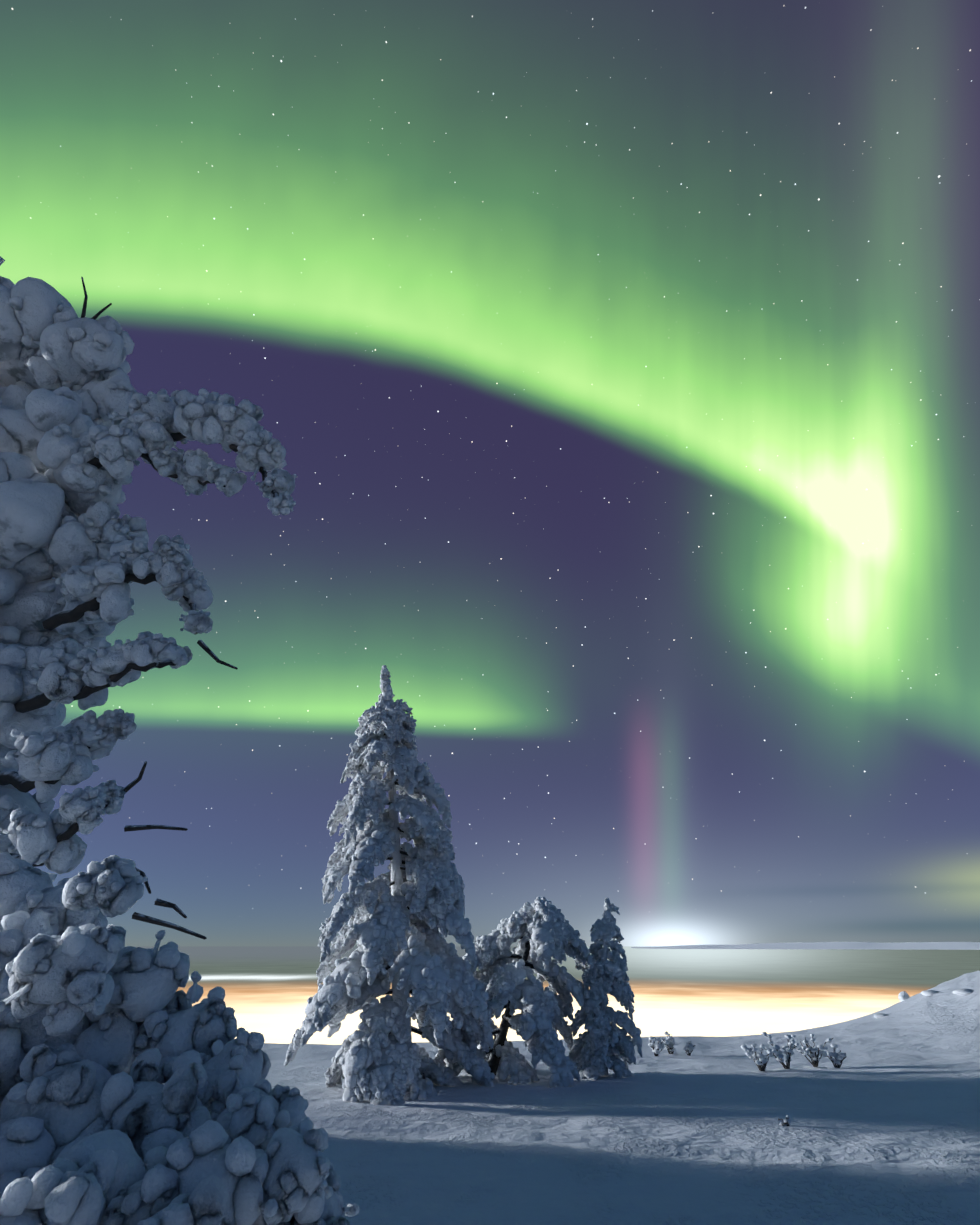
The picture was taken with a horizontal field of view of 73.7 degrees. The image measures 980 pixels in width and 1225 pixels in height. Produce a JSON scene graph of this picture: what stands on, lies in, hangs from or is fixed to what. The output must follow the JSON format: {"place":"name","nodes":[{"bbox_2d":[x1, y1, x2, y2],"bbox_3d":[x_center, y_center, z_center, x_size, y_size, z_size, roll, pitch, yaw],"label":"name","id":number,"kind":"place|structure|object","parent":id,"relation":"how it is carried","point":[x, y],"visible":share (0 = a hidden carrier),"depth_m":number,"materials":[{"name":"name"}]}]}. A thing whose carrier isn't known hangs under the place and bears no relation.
{"place":"outdoors","nodes":[
{"label":"outdoors","id":0,"kind":"place"},
{"bbox_2d":[0,0,979,945],"label":"sky","id":1,"kind":"structure","parent":0,"point":[614,365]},
{"bbox_2d":[125,946,979,1044],"bbox_3d":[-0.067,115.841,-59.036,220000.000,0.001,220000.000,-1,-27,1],"label":"sea","id":2,"kind":"structure","parent":0,"point":[270,991],"depth_m":2437.66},
{"bbox_2d":[163,942,979,1224],"bbox_3d":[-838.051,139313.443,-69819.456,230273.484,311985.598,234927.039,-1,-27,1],"label":"terrain","id":3,"kind":"structure","parent":0,"point":[883,1128],"depth_m":5.73,"materials":[{"name":"white snow"}]},
{"bbox_2d":[0,256,296,939],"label":"pine","id":4,"kind":"object","parent":3,"relation":"on","point":[84,424],"visible":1,"depth_m":2.15,"materials":[{"name":"white plant"}]},
{"bbox_2d":[0,852,358,1224],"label":"bush","id":5,"kind":"object","parent":3,"relation":"on","point":[105,1033],"visible":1,"depth_m":0.76,"materials":[{"name":"white plant"}]},
{"bbox_2d":[284,665,494,1104],"bbox_3d":[-1.177,3.612,8.959,2.615,6.200,2.276,-1,-27,1],"label":"spruce","id":6,"kind":"object","parent":3,"relation":"on","point":[406,916],"visible":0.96,"depth_m":8.19,"materials":[{"name":"white plant"}]},
{"bbox_2d":[434,897,593,1087],"bbox_3d":[0.349,5.554,9.362,2.510,2.745,2.126,-1,-27,1],"label":"tree","id":7,"kind":"object","parent":3,"relation":"on","point":[543,930],"visible":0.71,"depth_m":9.11,"materials":[{"name":"white plant"}]},
{"bbox_2d":[569,897,642,1080],"bbox_3d":[1.603,5.484,9.394,1.012,2.546,0.885,-1,-27,1],"label":"spruce","id":8,"kind":"object","parent":3,"relation":"on","point":[603,1043],"visible":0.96,"depth_m":9.19,"materials":[{"name":"white plant"}]},
{"bbox_2d":[648,988,972,1125],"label":"snowy shrubs","id":9,"kind":"object","parent":3,"relation":"on","point":[689,1047],"visible":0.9,"depth_m":9.45,"materials":[{"name":"white snow"}]}
]}

